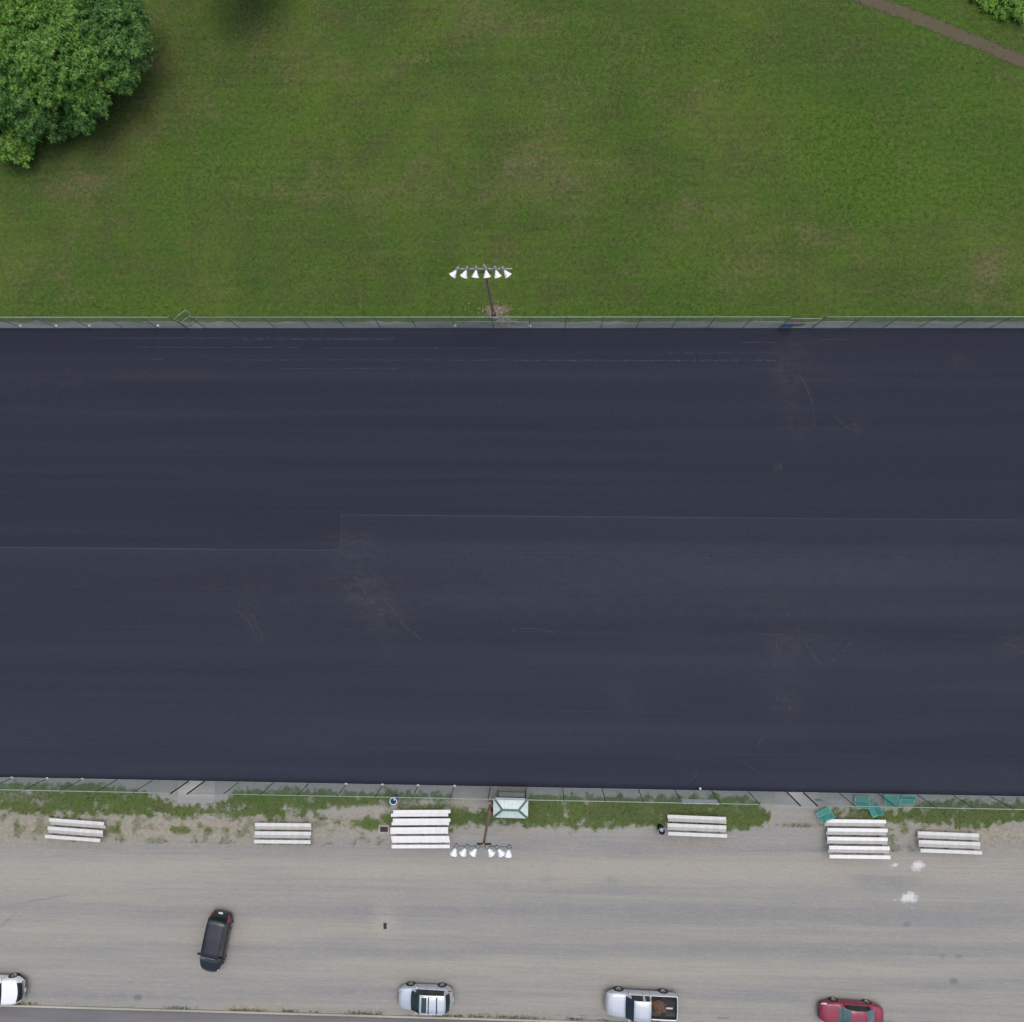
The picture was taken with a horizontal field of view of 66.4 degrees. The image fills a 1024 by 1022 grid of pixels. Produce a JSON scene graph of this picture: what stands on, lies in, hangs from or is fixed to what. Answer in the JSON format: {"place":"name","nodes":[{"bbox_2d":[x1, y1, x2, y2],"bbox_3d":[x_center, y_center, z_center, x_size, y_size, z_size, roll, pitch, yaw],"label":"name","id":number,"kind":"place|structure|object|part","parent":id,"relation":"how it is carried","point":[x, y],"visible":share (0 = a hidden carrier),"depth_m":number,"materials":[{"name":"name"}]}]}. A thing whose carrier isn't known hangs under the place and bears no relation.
{"place":"outdoors","nodes":[
{"label":"outdoors","id":0,"kind":"place"},
{"bbox_2d":[0,1007,524,1021],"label":"road","id":1,"kind":"structure","parent":0,"point":[19,1014],"depth_m":63.45,"materials":[{"name":"grey asphalt"}]},
{"bbox_2d":[0,328,1023,795],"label":"asphalt court","id":2,"kind":"object","parent":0,"point":[716,558],"visible":1,"depth_m":63.88,"materials":[{"name":"black asphalt"}]},
{"bbox_2d":[0,0,1023,322],"bbox_3d":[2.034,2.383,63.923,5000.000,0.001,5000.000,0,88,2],"label":"lawn","id":3,"kind":"structure","parent":0,"point":[470,126],"depth_m":65.10,"materials":[{"name":"green plant"}]},
{"bbox_2d":[0,125,35,168],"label":"leafy tree","id":4,"kind":"object","parent":3,"relation":"on","point":[15,152],"visible":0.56,"depth_m":64.69,"materials":[{"name":"green plant"}]},
{"bbox_2d":[0,0,42,43],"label":"leafy tree","id":5,"kind":"object","parent":3,"relation":"on","point":[11,11],"visible":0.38,"depth_m":62.29,"materials":[{"name":"green plant"}]},
{"bbox_2d":[0,13,45,95],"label":"leafy tree","id":6,"kind":"object","parent":3,"relation":"on","point":[17,49],"visible":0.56,"depth_m":61.60,"materials":[{"name":"green plant"}]},
{"bbox_2d":[0,65,65,143],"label":"leafy tree","id":7,"kind":"object","parent":3,"relation":"on","point":[21,114],"visible":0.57,"depth_m":62.57,"materials":[{"name":"green plant"}]},
{"bbox_2d":[32,0,88,53],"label":"leafy tree","id":8,"kind":"object","parent":3,"relation":"on","point":[55,10],"visible":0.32,"depth_m":61.57,"materials":[{"name":"green plant"}]},
{"bbox_2d":[44,119,78,144],"bbox_3d":[-37.496,-32.205,64.960,3.632,3.149,3.297,-35,87,0],"label":"bush","id":9,"kind":"object","parent":3,"relation":"on","point":[62,131],"visible":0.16,"depth_m":64.57,"materials":[{"name":"green plant"}]},
{"bbox_2d":[19,17,118,120],"bbox_3d":[-35.068,-34.940,62.692,7.574,7.736,7.929,26,89,3],"label":"leafy tree","id":10,"kind":"object","parent":3,"relation":"on","point":[52,73],"visible":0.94,"depth_m":61.03,"materials":[{"name":"green plant"}]},
{"bbox_2d":[60,85,112,135],"bbox_3d":[-35.023,-33.078,64.092,5.186,4.797,4.638,36,89,3],"label":"leafy tree","id":11,"kind":"object","parent":3,"relation":"on","point":[79,123],"visible":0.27,"depth_m":63.02,"materials":[{"name":"green plant"}]},
{"bbox_2d":[76,0,152,46],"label":"leafy tree","id":12,"kind":"object","parent":3,"relation":"on","point":[109,17],"visible":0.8,"depth_m":61.52,"materials":[{"name":"green plant"}]},
{"bbox_2d":[79,25,156,95],"bbox_3d":[-32.475,-36.734,63.620,6.852,5.859,5.969,38,89,3],"label":"leafy tree","id":13,"kind":"object","parent":3,"relation":"on","point":[127,54],"visible":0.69,"depth_m":61.99,"materials":[{"name":"green plant"}]},
{"bbox_2d":[449,264,511,318],"bbox_3d":[-2.064,-16.570,59.656,4.436,10.213,0.971,0,88,2],"label":"light pole","id":14,"kind":"object","parent":3,"relation":"on","point":[485,268],"visible":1,"depth_m":54.89,"materials":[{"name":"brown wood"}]},
{"bbox_2d":[465,301,507,316],"bbox_3d":[-1.950,-16.713,64.747,3.949,0.065,1.414,0,88,2],"label":"rubble","id":15,"kind":"object","parent":3,"relation":"on","point":[494,308],"visible":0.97,"depth_m":64.71,"materials":[{"name":"stone"}]},
{"bbox_2d":[786,317,806,326],"bbox_3d":[23.235,-15.433,63.762,1.700,0.375,0.800,0,88,2],"label":"soil heap","id":16,"kind":"object","parent":3,"relation":"on","point":[799,323],"visible":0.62,"depth_m":63.77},
{"bbox_2d":[971,0,1000,12],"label":"bush","id":17,"kind":"object","parent":3,"relation":"on","point":[985,5],"visible":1,"depth_m":63.93,"materials":[{"name":"green plant"}]},
{"bbox_2d":[991,0,1023,25],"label":"bush","id":18,"kind":"object","parent":3,"relation":"on","point":[1006,11],"visible":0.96,"depth_m":63.70,"materials":[{"name":"green plant"}]},
{"bbox_2d":[0,777,1023,1021],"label":"gravel lot","id":19,"kind":"structure","parent":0,"point":[724,933],"depth_m":62.90,"materials":[{"name":"grey gravel"}]},
{"bbox_2d":[0,973,25,1004],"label":"parked car","id":20,"kind":"object","parent":19,"relation":"on","point":[12,989],"visible":1,"depth_m":62.76,"materials":[{"name":"white paint"}]},
{"bbox_2d":[45,816,105,841],"bbox_3d":[-35.542,25.954,63.812,4.680,0.823,1.550,3,88,2],"label":"bleacher","id":21,"kind":"object","parent":19,"relation":"on","point":[79,823],"visible":1,"depth_m":63.69,"materials":[{"name":"metal"}]},
{"bbox_2d":[0,777,188,793],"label":"chain link fence","id":22,"kind":"object","parent":19,"relation":"on","point":[77,782],"visible":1,"depth_m":62.65,"materials":[{"name":"metal"}]},
{"bbox_2d":[178,780,214,802],"bbox_3d":[-25.830,22.986,64.030,3.067,0.024,1.782,0,88,2],"label":"concrete pad","id":23,"kind":"object","parent":19,"relation":"on","point":[183,796],"visible":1,"depth_m":64.02,"materials":[{"name":"grey concrete"}]},
{"bbox_2d":[197,909,233,971],"bbox_3d":[-23.817,34.584,62.720,2.267,1.758,4.827,11,88,2],"label":"parked car","id":24,"kind":"object","parent":19,"relation":"on","point":[219,925],"visible":1,"depth_m":62.09,"materials":[{"name":"black paint"}]},
{"bbox_3d":[-23.421,32.506,62.319,1.463,0.372,0.230,11,88,2],"label":"rear window","id":25,"kind":"part","parent":24,"relation":"part of","materials":[{"name":"black glass"}]},
{"bbox_3d":[-22.966,34.277,62.226,0.143,0.625,2.844,11,88,2],"label":"side window","id":26,"kind":"part","parent":24,"relation":"part of","materials":[{"name":"black glass"}]},
{"bbox_2d":[254,821,310,843],"bbox_3d":[-18.500,25.991,63.269,4.682,0.823,1.550,0,88,2],"label":"bleacher","id":27,"kind":"object","parent":19,"relation":"on","point":[262,826],"visible":1,"depth_m":63.14,"materials":[{"name":"metal"}]},
{"bbox_2d":[0,1004,621,1021],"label":"kerb","id":28,"kind":"structure","parent":19,"relation":"on","point":[282,1013],"depth_m":63.01,"materials":[{"name":"concrete"}]},
{"bbox_2d":[16,1002,699,1021],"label":"kerb weeds","id":29,"kind":"object","parent":19,"relation":"on","point":[19,1003],"visible":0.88,"depth_m":62.89,"materials":[{"name":"green plant"}]},
{"bbox_2d":[378,825,388,833],"bbox_3d":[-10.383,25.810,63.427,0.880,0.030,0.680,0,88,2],"label":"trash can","id":30,"kind":"object","parent":19,"relation":"on","point":[383,829],"visible":1,"depth_m":63.42,"materials":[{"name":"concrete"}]},
{"bbox_2d":[390,794,397,804],"bbox_3d":[-9.469,23.202,62.971,0.589,1.072,0.589,0,88,2],"label":"litter bin","id":31,"kind":"object","parent":19,"relation":"on","point":[393,801],"visible":0.84,"depth_m":62.82,"materials":[{"name":"blue plastic"}]},
{"bbox_2d":[390,808,449,847],"bbox_3d":[-7.346,25.430,62.734,4.835,1.223,2.810,-1,88,2],"label":"bleacher","id":32,"kind":"object","parent":19,"relation":"on","point":[421,830],"visible":1,"depth_m":62.61,"materials":[{"name":"white metal"}]},
{"bbox_2d":[398,981,453,1014],"bbox_3d":[-6.862,38.699,62.011,4.465,1.790,2.141,1,88,2],"label":"parked car","id":33,"kind":"object","parent":19,"relation":"on","point":[429,999],"visible":1,"depth_m":61.61,"materials":[{"name":"silver metal"}]},
{"bbox_3d":[-6.462,37.910,61.553,2.255,0.641,0.131,1,88,2],"label":"side window","id":34,"kind":"part","parent":33,"relation":"part of","materials":[{"name":"black glass"}]},
{"bbox_3d":[-5.066,38.720,61.468,0.342,0.474,1.430,1,88,2],"label":"rear window","id":35,"kind":"part","parent":33,"relation":"part of","materials":[{"name":"black glass"}]},
{"bbox_2d":[450,801,512,857],"bbox_3d":[-1.966,23.332,58.165,4.305,10.211,0.895,0,88,2],"label":"light pole","id":36,"kind":"object","parent":19,"relation":"on","point":[491,853],"visible":0.99,"depth_m":53.37,"materials":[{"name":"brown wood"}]},
{"bbox_2d":[186,781,800,806],"bbox_3d":[-1.650,22.269,61.712,47.365,3.170,0.258,0,88,2],"label":"chain link fence","id":37,"kind":"object","parent":19,"relation":"on","point":[455,787],"visible":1,"depth_m":61.49,"materials":[{"name":"metal"}]},
{"bbox_2d":[679,799,718,803],"bbox_3d":[14.446,22.391,60.345,2.891,0.970,0.095,0,88,2],"label":"display board","id":38,"kind":"object","parent":37,"relation":"attached to","point":[696,801],"visible":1,"depth_m":60.34,"materials":[{"name":"white paint"}]},
{"bbox_2d":[493,790,528,818],"bbox_3d":[-0.072,23.096,61.712,2.806,2.996,1.640,1,88,2],"label":"score booth","id":39,"kind":"object","parent":19,"relation":"on","point":[510,808],"visible":0.94,"depth_m":60.58,"materials":[{"name":"white wood"}]},
{"bbox_2d":[0,781,1023,850],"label":"verge tufts","id":40,"kind":"object","parent":19,"relation":"on","point":[461,811],"visible":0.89,"depth_m":63.33,"materials":[{"name":"green plant"}]},
{"bbox_2d":[1,813,1023,880],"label":"loose stones","id":41,"kind":"object","parent":19,"relation":"on","point":[549,838],"visible":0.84,"depth_m":62.90,"materials":[{"name":"grey stone"}]},
{"bbox_2d":[604,986,677,1021],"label":"pickup truck","id":42,"kind":"object","parent":19,"relation":"on","point":[630,1004],"visible":0.99,"depth_m":61.26,"materials":[{"name":"silver metal"}]},
{"bbox_3d":[10.032,37.982,60.928,1.411,0.607,0.126,2,88,2],"label":"side window","id":43,"kind":"part","parent":42,"relation":"part of","materials":[{"name":"black glass"}]},
{"bbox_2d":[652,1000,666,1014],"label":"wood chips","id":44,"kind":"object","parent":42,"relation":"in","point":[659,1007],"visible":0.98,"depth_m":61.31,"materials":[{"name":"brown wood"}]},
{"bbox_2d":[657,824,665,835],"bbox_3d":[11.850,25.339,62.238,0.610,1.022,0.610,0,88,2],"label":"litter bin","id":45,"kind":"object","parent":19,"relation":"on","point":[661,830],"visible":1,"depth_m":62.00,"materials":[{"name":"black plastic"}]},
{"bbox_2d":[667,813,726,837],"bbox_3d":[14.705,25.006,62.249,4.715,0.823,1.550,2,88,2],"label":"bleacher","id":46,"kind":"object","parent":19,"relation":"on","point":[695,827],"visible":1,"depth_m":62.12,"materials":[{"name":"metal"}]},
{"bbox_2d":[774,792,817,807],"bbox_3d":[22.692,23.083,62.482,3.426,0.024,1.247,0,88,2],"label":"concrete pad","id":47,"kind":"object","parent":19,"relation":"on","point":[802,799],"visible":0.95,"depth_m":62.47,"materials":[{"name":"grey concrete"}]},
{"bbox_2d":[815,806,834,823],"bbox_3d":[24.783,24.025,61.985,1.155,0.808,0.823,-27,87,1],"label":"metal bench","id":48,"kind":"object","parent":19,"relation":"on","point":[825,817],"visible":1,"depth_m":61.92,"materials":[{"name":"teal metal"}]},
{"bbox_2d":[818,997,883,1021],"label":"parked car","id":49,"kind":"object","parent":19,"relation":"on","point":[832,1009],"visible":1,"depth_m":60.82,"materials":[{"name":"red paint"}]},
{"bbox_3d":[26.857,38.568,60.642,1.969,0.463,0.193,3,88,2],"label":"side window","id":50,"kind":"part","parent":49,"relation":"part of","materials":[{"name":"black glass"}]},
{"bbox_3d":[27.763,39.371,60.532,0.628,0.343,1.438,3,88,2],"label":"rear window","id":51,"kind":"part","parent":49,"relation":"part of","materials":[{"name":"blue glass"}]},
{"bbox_2d":[824,817,889,858],"bbox_3d":[27.174,25.760,61.624,4.800,1.223,2.810,0,88,2],"label":"bleacher","id":52,"kind":"object","parent":19,"relation":"on","point":[856,840],"visible":0.99,"depth_m":61.50,"materials":[{"name":"white metal"}]},
{"bbox_2d":[853,795,870,808],"bbox_3d":[27.701,23.010,61.930,1.155,0.808,0.823,3,88,2],"label":"metal bench","id":53,"kind":"object","parent":19,"relation":"on","point":[867,797],"visible":0.77,"depth_m":61.86,"materials":[{"name":"teal metal"}]},
{"bbox_2d":[865,802,883,817],"bbox_3d":[28.649,23.558,61.879,0.823,0.808,1.155,-26,87,1],"label":"metal bench","id":54,"kind":"object","parent":19,"relation":"on","point":[875,813],"visible":0.83,"depth_m":61.80,"materials":[{"name":"teal metal"}]},
{"bbox_2d":[883,794,900,807],"bbox_3d":[30.006,22.901,61.861,1.155,0.808,0.823,2,88,2],"label":"metal bench","id":55,"kind":"object","parent":19,"relation":"on","point":[891,800],"visible":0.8,"depth_m":61.80,"materials":[{"name":"teal metal"}]},
{"bbox_2d":[900,795,916,804],"bbox_3d":[31.235,22.807,61.825,1.155,0.808,0.823,2,88,2],"label":"metal bench","id":56,"kind":"object","parent":19,"relation":"on","point":[913,797],"visible":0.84,"depth_m":61.75,"materials":[{"name":"teal metal"}]},
{"bbox_2d":[803,792,1023,809],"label":"chain link fence","id":57,"kind":"object","parent":19,"relation":"on","point":[896,806],"visible":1,"depth_m":60.42,"materials":[{"name":"metal"}]},
{"bbox_2d":[826,800,846,805],"bbox_3d":[25.022,22.480,60.290,1.122,1.200,0.095,0,88,2],"label":"display board","id":58,"kind":"object","parent":57,"relation":"attached to","point":[838,803],"visible":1,"depth_m":60.35,"materials":[{"name":"white paint"}]},
{"bbox_2d":[917,829,981,854],"bbox_3d":[34.357,26.052,61.585,4.775,0.823,1.550,1,88,2],"label":"bleacher","id":59,"kind":"object","parent":19,"relation":"on","point":[947,844],"visible":1,"depth_m":61.46,"materials":[{"name":"metal"}]},
{"bbox_2d":[0,320,1023,327],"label":"gravel strip","id":60,"kind":"object","parent":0,"point":[192,325],"visible":0.77,"depth_m":64.62,"materials":[{"name":"grey gravel"}]},
{"bbox_2d":[0,316,186,327],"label":"chain link fence","id":61,"kind":"object","parent":60,"relation":"on","point":[57,325],"visible":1,"depth_m":64.04,"materials":[{"name":"metal"}]},
{"bbox_2d":[174,310,197,326],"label":"fence gate","id":62,"kind":"structure","parent":61,"relation":"attached to","point":[184,319],"depth_m":64.04,"materials":[{"name":"grey metal"}]},
{"bbox_2d":[188,316,791,327],"bbox_3d":[-1.977,-15.345,63.125,47.690,3.170,0.296,0,88,2],"label":"chain link fence","id":63,"kind":"object","parent":60,"relation":"on","point":[483,321],"visible":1,"depth_m":62.94,"materials":[{"name":"metal"}]},
{"bbox_2d":[780,318,821,326],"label":"fence gate","id":64,"kind":"structure","parent":63,"relation":"attached to","point":[789,325],"depth_m":62.47,"materials":[{"name":"grey metal"}]},
{"bbox_2d":[490,316,518,325],"bbox_3d":[-0.642,-15.676,64.535,2.566,0.257,1.039,0,88,2],"label":"brush pile","id":65,"kind":"object","parent":60,"relation":"on","point":[504,320],"visible":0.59,"depth_m":64.54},
{"bbox_2d":[812,316,1023,327],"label":"chain link fence","id":66,"kind":"object","parent":60,"relation":"on","point":[847,321],"visible":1,"depth_m":61.70,"materials":[{"name":"grey metal"}]},
{"bbox_2d":[853,0,1023,68],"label":"dirt path","id":67,"kind":"structure","parent":0,"point":[935,25],"depth_m":64.40,"materials":[{"name":"brown soil"}]}
]}

